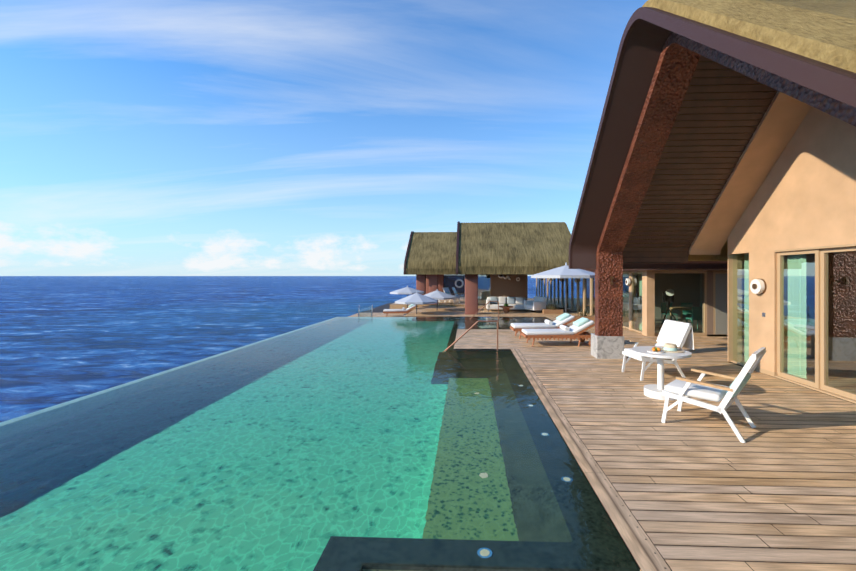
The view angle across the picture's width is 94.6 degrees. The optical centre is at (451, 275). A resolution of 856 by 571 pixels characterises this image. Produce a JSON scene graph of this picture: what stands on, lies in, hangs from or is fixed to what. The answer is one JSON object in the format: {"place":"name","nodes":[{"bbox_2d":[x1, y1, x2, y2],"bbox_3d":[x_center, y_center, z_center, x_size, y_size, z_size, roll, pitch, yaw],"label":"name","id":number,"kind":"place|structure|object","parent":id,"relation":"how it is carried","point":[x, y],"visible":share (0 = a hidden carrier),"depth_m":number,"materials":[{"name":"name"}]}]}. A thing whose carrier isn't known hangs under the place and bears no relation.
{"place":"outdoors","nodes":[
{"label":"outdoors","id":0,"kind":"place"},
{"bbox_2d":[0,276,535,421],"bbox_3d":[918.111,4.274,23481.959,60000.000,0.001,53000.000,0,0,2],"label":"ocean water","id":1,"kind":"structure","parent":0,"point":[63,339],"depth_m":38.74,"materials":[{"name":"blue liquid"}]},
{"bbox_2d":[348,275,464,316],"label":"terrace","id":2,"kind":"structure","parent":1,"relation":"in","point":[449,281],"depth_m":28.04,"materials":[{"name":"brown wood"}]},
{"bbox_2d":[383,304,415,316],"bbox_3d":[-3.103,2.041,23.647,2.000,0.775,0.728,0,0,-6],"label":"lounger","id":3,"kind":"object","parent":2,"relation":"on","point":[400,311],"depth_m":23.33,"materials":[{"name":"white fabric"}]},
{"bbox_2d":[390,285,423,314],"bbox_3d":[-2.768,1.499,24.534,2.033,1.850,2.033,0,0,2],"label":"parasol","id":4,"kind":"object","parent":2,"relation":"on","point":[407,290],"visible":0.77,"depth_m":23.94,"materials":[{"name":"grey fabric"}]},
{"bbox_2d":[395,291,437,313],"bbox_3d":[-1.825,1.599,20.494,2.125,1.650,2.125,0,0,2],"label":"parasol","id":5,"kind":"object","parent":2,"relation":"on","point":[416,298],"visible":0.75,"depth_m":19.86,"materials":[{"name":"grey fabric"}]},
{"bbox_2d":[424,289,455,310],"bbox_3d":[-0.844,1.569,22.558,2.125,1.710,2.125,0,0,2],"label":"parasol","id":6,"kind":"object","parent":2,"relation":"on","point":[437,295],"visible":0.79,"depth_m":21.95,"materials":[{"name":"grey fabric"}]},
{"bbox_2d":[443,287,459,302],"bbox_3d":[-0.045,1.365,27.997,1.029,1.072,0.715,0,0,32],"label":"chair","id":7,"kind":"object","parent":2,"relation":"on","point":[446,290],"visible":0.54,"depth_m":28.09,"materials":[{"name":"blue paint"}]},
{"bbox_2d":[452,287,464,301],"bbox_3d":[0.568,1.365,28.730,1.029,1.072,0.715,0,0,12],"label":"chair","id":8,"kind":"object","parent":2,"relation":"on","point":[461,295],"visible":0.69,"depth_m":28.44,"materials":[{"name":"blue paint"}]},
{"bbox_2d":[455,279,463,287],"bbox_3d":[0.609,0.624,32.839,0.750,0.750,0.150,0,0,2],"label":"lifebuoy","id":9,"kind":"object","parent":2,"relation":"attached to","point":[456,283],"visible":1,"depth_m":32.78,"materials":[{"name":"white paint"}]},
{"bbox_2d":[360,329,636,570],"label":"pool shell","id":10,"kind":"object","parent":1,"relation":"in","point":[390,567],"visible":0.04,"depth_m":2.72,"materials":[{"name":"tile"}]},
{"bbox_2d":[0,317,639,570],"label":"swimming pool","id":11,"kind":"structure","parent":10,"relation":"in","point":[344,444],"depth_m":4.09,"materials":[{"name":"teal liquid"}]},
{"bbox_2d":[444,320,497,350],"bbox_3d":[0.494,1.773,10.446,1.462,1.202,0.044,0,0,2],"label":"handrail","id":12,"kind":"object","parent":10,"relation":"attached to","point":[463,334],"visible":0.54,"depth_m":10.42,"materials":[{"name":"orange metal"}]},
{"bbox_2d":[470,301,498,318],"bbox_3d":[1.484,1.738,18.113,1.342,1.172,0.044,0,0,2],"label":"handrail","id":13,"kind":"object","parent":10,"relation":"attached to","point":[485,305],"visible":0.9,"depth_m":18.08,"materials":[{"name":"orange metal"}]},
{"bbox_2d":[0,0,647,275],"label":"sky","id":14,"kind":"structure","parent":0,"point":[138,137],"materials":[{"name":"blue"}]},
{"bbox_2d":[443,300,459,306],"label":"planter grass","id":15,"kind":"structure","parent":0,"point":[453,304],"depth_m":25.55,"materials":[{"name":"plant"}]},
{"bbox_2d":[542,303,562,313],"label":"planter grass","id":16,"kind":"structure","parent":0,"point":[552,309],"depth_m":20.53,"materials":[{"name":"brown"}]},
{"bbox_2d":[572,308,594,321],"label":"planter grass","id":17,"kind":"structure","parent":0,"point":[585,315],"depth_m":17.11,"materials":[{"name":"brown"}]},
{"bbox_2d":[404,298,855,570],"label":"teak deck","id":18,"kind":"structure","parent":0,"point":[690,487],"depth_m":4.36,"materials":[{"name":"brown wood"}]},
{"bbox_2d":[404,231,458,303],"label":"pavilion","id":19,"kind":"structure","parent":18,"relation":"on","point":[430,261],"depth_m":26.69,"materials":[{"name":"beige plant"}]},
{"bbox_2d":[478,274,527,304],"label":"wall","id":20,"kind":"structure","parent":18,"relation":"on","point":[495,285],"depth_m":26.80,"materials":[{"name":"brown paint"}]},
{"bbox_2d":[498,275,510,279],"bbox_3d":[3.553,0.099,26.719,0.883,0.358,0.114,0,0,2],"label":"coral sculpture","id":21,"kind":"object","parent":20,"relation":"attached to","point":[506,277],"visible":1,"depth_m":26.67,"materials":[{"name":"brown paint"}]},
{"bbox_2d":[499,304,512,312],"bbox_3d":[2.902,1.729,21.110,0.760,0.490,0.760,0,0,2],"label":"coffee table","id":22,"kind":"object","parent":18,"relation":"on","point":[506,307],"visible":1,"depth_m":20.95,"materials":[{"name":"brown wood"}]},
{"bbox_2d":[486,297,527,311],"bbox_3d":[3.096,1.574,22.218,2.300,0.800,0.930,0,0,2],"label":"lounge sofa","id":23,"kind":"object","parent":18,"relation":"on","point":[516,303],"visible":0.85,"depth_m":22.30,"materials":[{"name":"white fabric"}]},
{"bbox_2d":[456,221,570,314],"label":"pavilion","id":24,"kind":"structure","parent":18,"relation":"on","point":[530,248],"depth_m":20.44,"materials":[{"name":"beige plant"}]},
{"bbox_2d":[524,296,545,309],"bbox_3d":[4.485,1.474,21.361,0.850,0.700,0.900,0,0,-28],"label":"rope chair","id":25,"kind":"object","parent":18,"relation":"on","point":[537,303],"visible":0.88,"depth_m":21.12,"materials":[{"name":"white fabric"}]},
{"bbox_2d":[510,313,575,338],"bbox_3d":[2.926,1.591,12.753,2.000,0.775,0.790,0,0,-2],"label":"lounger","id":26,"kind":"object","parent":18,"relation":"on","point":[564,319],"visible":0.65,"depth_m":12.44,"materials":[{"name":"white fabric"}]},
{"bbox_2d":[521,317,594,346],"bbox_3d":[3.041,1.591,11.347,2.000,0.775,0.790,0,0,-2],"label":"lounger","id":27,"kind":"object","parent":18,"relation":"on","point":[577,328],"visible":0.92,"depth_m":11.03,"materials":[{"name":"white fabric"}]},
{"bbox_2d":[531,262,594,325],"bbox_3d":[4.044,0.744,13.960,2.310,2.460,2.310,0,0,2],"label":"parasol","id":28,"kind":"object","parent":18,"relation":"on","point":[565,272],"visible":0.73,"depth_m":13.27,"materials":[{"name":"grey fabric"}]},
{"bbox_2d":[536,261,727,336],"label":"glazed wing","id":29,"kind":"structure","parent":18,"relation":"on","point":[693,283],"depth_m":13.65,"materials":[{"name":"clear glass"}]},
{"bbox_2d":[659,289,676,331],"bbox_3d":[7.888,1.217,14.150,0.752,1.533,0.863,0,0,32],"label":"floor lamp","id":30,"kind":"object","parent":29,"relation":"on","point":[669,298],"depth_m":14.16,"materials":[{"name":"black metal"}]},
{"bbox_2d":[661,303,701,329],"bbox_3d":[9.570,1.534,15.045,2.200,0.880,2.280,0,0,2],"label":"dining set","id":31,"kind":"object","parent":29,"relation":"on","point":[692,310],"depth_m":14.97,"materials":[{"name":"green wood"}]},
{"bbox_2d":[622,319,693,380],"bbox_3d":[4.067,1.445,7.827,1.094,1.082,0.715,0,0,-6],"label":"lounge chair","id":32,"kind":"object","parent":18,"relation":"on","point":[679,334],"visible":0.67,"depth_m":7.70,"materials":[{"name":"white paint"}]},
{"bbox_2d":[631,343,691,399],"bbox_3d":[3.442,1.549,6.508,0.880,0.850,0.880,0,0,2],"label":"bistro table","id":33,"kind":"object","parent":18,"relation":"on","point":[666,351],"visible":1,"depth_m":6.43,"materials":[{"name":"white paint"}]},
{"bbox_2d":[569,0,855,403],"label":"house","id":34,"kind":"structure","parent":18,"relation":"on","point":[726,131],"depth_m":7.24,"materials":[{"name":"beige paint"}]},
{"bbox_2d":[661,347,765,442],"bbox_3d":[3.426,1.450,5.186,0.715,1.072,1.029,0,0,-44],"label":"lounge chair","id":35,"kind":"object","parent":18,"relation":"on","point":[684,388],"visible":1,"depth_m":5.05,"materials":[{"name":"white paint"}]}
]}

